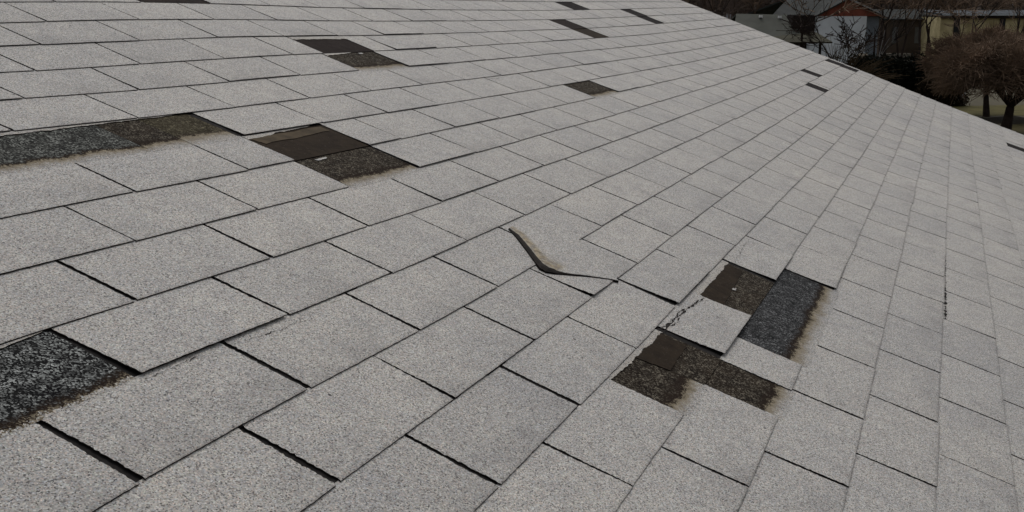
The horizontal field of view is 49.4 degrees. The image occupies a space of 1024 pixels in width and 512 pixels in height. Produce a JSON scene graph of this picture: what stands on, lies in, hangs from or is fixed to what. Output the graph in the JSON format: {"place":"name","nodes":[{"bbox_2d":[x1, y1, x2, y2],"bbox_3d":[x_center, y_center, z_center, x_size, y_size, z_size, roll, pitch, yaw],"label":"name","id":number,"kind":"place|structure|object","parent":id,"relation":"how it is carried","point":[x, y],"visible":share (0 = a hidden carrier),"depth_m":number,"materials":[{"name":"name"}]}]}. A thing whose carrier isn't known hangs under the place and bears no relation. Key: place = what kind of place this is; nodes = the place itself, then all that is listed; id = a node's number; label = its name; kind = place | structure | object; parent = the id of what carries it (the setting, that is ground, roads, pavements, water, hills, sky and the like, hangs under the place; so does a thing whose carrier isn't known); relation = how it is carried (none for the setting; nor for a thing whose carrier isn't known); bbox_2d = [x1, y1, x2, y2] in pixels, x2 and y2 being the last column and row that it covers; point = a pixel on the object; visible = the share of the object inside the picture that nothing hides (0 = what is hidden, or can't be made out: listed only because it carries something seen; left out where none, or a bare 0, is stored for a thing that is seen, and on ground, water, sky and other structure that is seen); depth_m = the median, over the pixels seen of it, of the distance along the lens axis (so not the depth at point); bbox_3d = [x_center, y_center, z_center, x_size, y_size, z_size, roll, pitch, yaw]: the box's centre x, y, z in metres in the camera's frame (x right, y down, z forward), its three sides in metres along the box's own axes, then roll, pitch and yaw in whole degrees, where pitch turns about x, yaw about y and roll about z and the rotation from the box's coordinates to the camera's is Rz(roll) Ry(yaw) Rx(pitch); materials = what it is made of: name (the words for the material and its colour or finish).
{"place":"outdoors","nodes":[
{"label":"outdoors","id":0,"kind":"place"},
{"bbox_2d":[0,0,1023,511],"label":"house","id":1,"kind":"structure","parent":0,"point":[468,256],"depth_m":2.00,"materials":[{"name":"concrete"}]},
{"bbox_2d":[747,0,887,62],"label":"white house","id":2,"kind":"structure","parent":0,"point":[870,20],"depth_m":76.64,"materials":[{"name":"white paint"}]},
{"bbox_2d":[693,0,1013,19],"bbox_3d":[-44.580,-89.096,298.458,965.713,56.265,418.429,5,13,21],"label":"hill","id":3,"kind":"structure","parent":0,"point":[772,1],"depth_m":201.08,"materials":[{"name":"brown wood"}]},
{"bbox_2d":[921,10,1023,57],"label":"stone building","id":4,"kind":"structure","parent":0,"point":[938,27],"depth_m":86.22,"materials":[{"name":"beige stone"}]},
{"bbox_2d":[953,18,959,37],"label":"window","id":5,"kind":"structure","parent":4,"relation":"in","point":[955,29],"depth_m":86.19,"materials":[{"name":"black glass"}]},
{"bbox_2d":[999,18,1005,30],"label":"window","id":6,"kind":"structure","parent":4,"relation":"in","point":[1003,19],"depth_m":86.10,"materials":[{"name":"black glass"}]},
{"bbox_2d":[932,87,1023,124],"bbox_3d":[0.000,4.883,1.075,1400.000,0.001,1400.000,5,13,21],"label":"ground","id":7,"kind":"structure","parent":0,"point":[977,101],"depth_m":62.78,"materials":[{"name":"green plant"}]},
{"bbox_2d":[708,0,721,13],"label":"bare tree","id":8,"kind":"object","parent":7,"relation":"on","point":[712,1],"visible":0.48,"depth_m":80.06,"materials":[{"name":"brown plant"}]},
{"bbox_2d":[720,0,729,15],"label":"bare tree","id":9,"kind":"object","parent":7,"relation":"on","point":[723,9],"visible":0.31,"depth_m":73.16,"materials":[{"name":"brown plant"}]},
{"bbox_2d":[728,0,765,13],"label":"bare tree","id":10,"kind":"object","parent":7,"relation":"on","point":[753,4],"visible":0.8,"depth_m":80.39,"materials":[{"name":"brown plant"}]},
{"bbox_2d":[731,14,832,54],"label":"outbuilding","id":11,"kind":"structure","parent":7,"relation":"on","point":[769,24],"depth_m":68.16,"materials":[{"name":"grey"}]},
{"bbox_2d":[776,0,833,57],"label":"bare tree","id":12,"kind":"object","parent":7,"relation":"on","point":[807,32],"visible":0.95,"depth_m":64.19,"materials":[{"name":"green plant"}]},
{"bbox_2d":[780,0,886,47],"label":"bare tree","id":13,"kind":"object","parent":7,"relation":"on","point":[845,7],"visible":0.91,"depth_m":63.16,"materials":[{"name":"brown plant"}]},
{"bbox_2d":[681,0,1023,18],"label":"woodland","id":14,"kind":"object","parent":7,"relation":"on","point":[741,7],"visible":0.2,"depth_m":109.55,"materials":[{"name":"brown plant"}]},
{"bbox_2d":[825,14,884,65],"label":"bare tree","id":15,"kind":"object","parent":7,"relation":"on","point":[847,39],"visible":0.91,"depth_m":65.32,"materials":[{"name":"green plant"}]},
{"bbox_2d":[825,37,909,79],"bbox_3d":[18.663,-9.827,59.150,4.396,3.790,5.707,1,12,6],"label":"arching shrub","id":16,"kind":"object","parent":7,"relation":"on","point":[871,68],"visible":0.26,"depth_m":58.92,"materials":[{"name":"brown plant"}]},
{"bbox_2d":[843,49,930,91],"bbox_3d":[20.655,-9.829,61.316,5.509,3.092,2.627,0,12,-1],"label":"hedge","id":17,"kind":"object","parent":7,"relation":"on","point":[905,66],"visible":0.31,"depth_m":60.68,"materials":[{"name":"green plant"}]},
{"bbox_2d":[876,0,898,55],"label":"bare tree","id":18,"kind":"object","parent":7,"relation":"on","point":[881,30],"visible":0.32,"depth_m":74.78,"materials":[{"name":"brown plant"}]},
{"bbox_2d":[883,0,896,55],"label":"bare tree","id":19,"kind":"object","parent":7,"relation":"on","point":[884,40],"visible":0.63,"depth_m":69.01,"materials":[{"name":"brown plant"}]},
{"bbox_2d":[873,0,913,52],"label":"bare tree","id":20,"kind":"object","parent":7,"relation":"on","point":[887,18],"visible":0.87,"depth_m":63.15,"materials":[{"name":"brown plant"}]},
{"bbox_2d":[873,2,915,56],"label":"bare tree","id":21,"kind":"object","parent":7,"relation":"on","point":[892,30],"visible":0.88,"depth_m":66.72,"materials":[{"name":"brown plant"}]},
{"bbox_2d":[886,53,910,60],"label":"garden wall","id":22,"kind":"structure","parent":7,"relation":"on","point":[899,54],"depth_m":78.78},
{"bbox_2d":[874,9,940,59],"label":"brown building","id":23,"kind":"structure","parent":7,"relation":"on","point":[911,45],"depth_m":90.35,"materials":[{"name":"brown wood"}]},
{"bbox_2d":[892,27,897,42],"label":"window","id":24,"kind":"structure","parent":23,"relation":"in","point":[893,35],"depth_m":90.21,"materials":[{"name":"grey glass"}]},
{"bbox_2d":[914,27,920,42],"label":"window","id":25,"kind":"structure","parent":23,"relation":"in","point":[916,38],"depth_m":90.21,"materials":[{"name":"grey glass"}]},
{"bbox_2d":[896,0,927,56],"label":"bare tree","id":26,"kind":"object","parent":7,"relation":"on","point":[904,21],"visible":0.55,"depth_m":70.17,"materials":[{"name":"brown plant"}]},
{"bbox_2d":[900,0,931,55],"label":"bare tree","id":27,"kind":"object","parent":7,"relation":"on","point":[909,29],"visible":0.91,"depth_m":64.57,"materials":[{"name":"brown plant"}]},
{"bbox_2d":[867,0,987,47],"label":"bare tree","id":28,"kind":"object","parent":7,"relation":"on","point":[924,15],"visible":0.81,"depth_m":65.21,"materials":[{"name":"brown plant"}]},
{"bbox_2d":[916,0,940,60],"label":"bare tree","id":29,"kind":"object","parent":7,"relation":"on","point":[919,44],"visible":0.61,"depth_m":72.67,"materials":[{"name":"brown plant"}]},
{"bbox_2d":[923,0,948,57],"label":"bare tree","id":30,"kind":"object","parent":7,"relation":"on","point":[929,23],"visible":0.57,"depth_m":76.84,"materials":[{"name":"brown plant"}]},
{"bbox_2d":[926,0,979,40],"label":"bare tree","id":31,"kind":"object","parent":7,"relation":"on","point":[951,2],"visible":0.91,"depth_m":73.74,"materials":[{"name":"brown plant"}]},
{"bbox_2d":[915,19,1023,116],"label":"orchard tree","id":32,"kind":"object","parent":7,"relation":"on","point":[941,43],"visible":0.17,"depth_m":52.95,"materials":[{"name":"brown plant"}]},
{"bbox_2d":[961,0,1022,30],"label":"bare tree","id":33,"kind":"object","parent":7,"relation":"on","point":[989,8],"visible":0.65,"depth_m":79.68,"materials":[{"name":"brown plant"}]},
{"bbox_2d":[967,0,1019,35],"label":"bare tree","id":34,"kind":"object","parent":7,"relation":"on","point":[976,4],"visible":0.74,"depth_m":77.48,"materials":[{"name":"brown plant"}]},
{"bbox_2d":[1001,0,1020,33],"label":"bare tree","id":35,"kind":"object","parent":7,"relation":"on","point":[1018,13],"visible":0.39,"depth_m":82.05,"materials":[{"name":"brown plant"}]},
{"bbox_2d":[1000,0,1023,32],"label":"bare tree","id":36,"kind":"object","parent":7,"relation":"on","point":[1014,4],"visible":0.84,"depth_m":73.75,"materials":[{"name":"brown plant"}]},
{"bbox_2d":[950,104,1023,115],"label":"dry lawn","id":37,"kind":"structure","parent":0,"point":[997,110],"depth_m":57.63,"materials":[{"name":"green plant"}]},
{"bbox_2d":[914,77,971,105],"bbox_3d":[23.019,-8.849,59.490,3.312,1.855,1.978,0,12,0],"label":"shrub","id":38,"kind":"object","parent":37,"relation":"on","point":[922,90],"visible":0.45,"depth_m":59.31,"materials":[{"name":"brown plant"}]},
{"bbox_2d":[979,116,1023,123],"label":"bare earth","id":39,"kind":"structure","parent":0,"point":[1016,120],"depth_m":52.36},
{"bbox_2d":[1000,124,1023,134],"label":"green lawn","id":40,"kind":"structure","parent":0,"point":[1018,128],"depth_m":48.35,"materials":[{"name":"green plant"}]},
{"bbox_2d":[925,31,1023,129],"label":"orchard tree","id":41,"kind":"object","parent":40,"relation":"on","point":[997,65],"visible":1,"depth_m":44.20,"materials":[{"name":"brown plant"}]}
]}

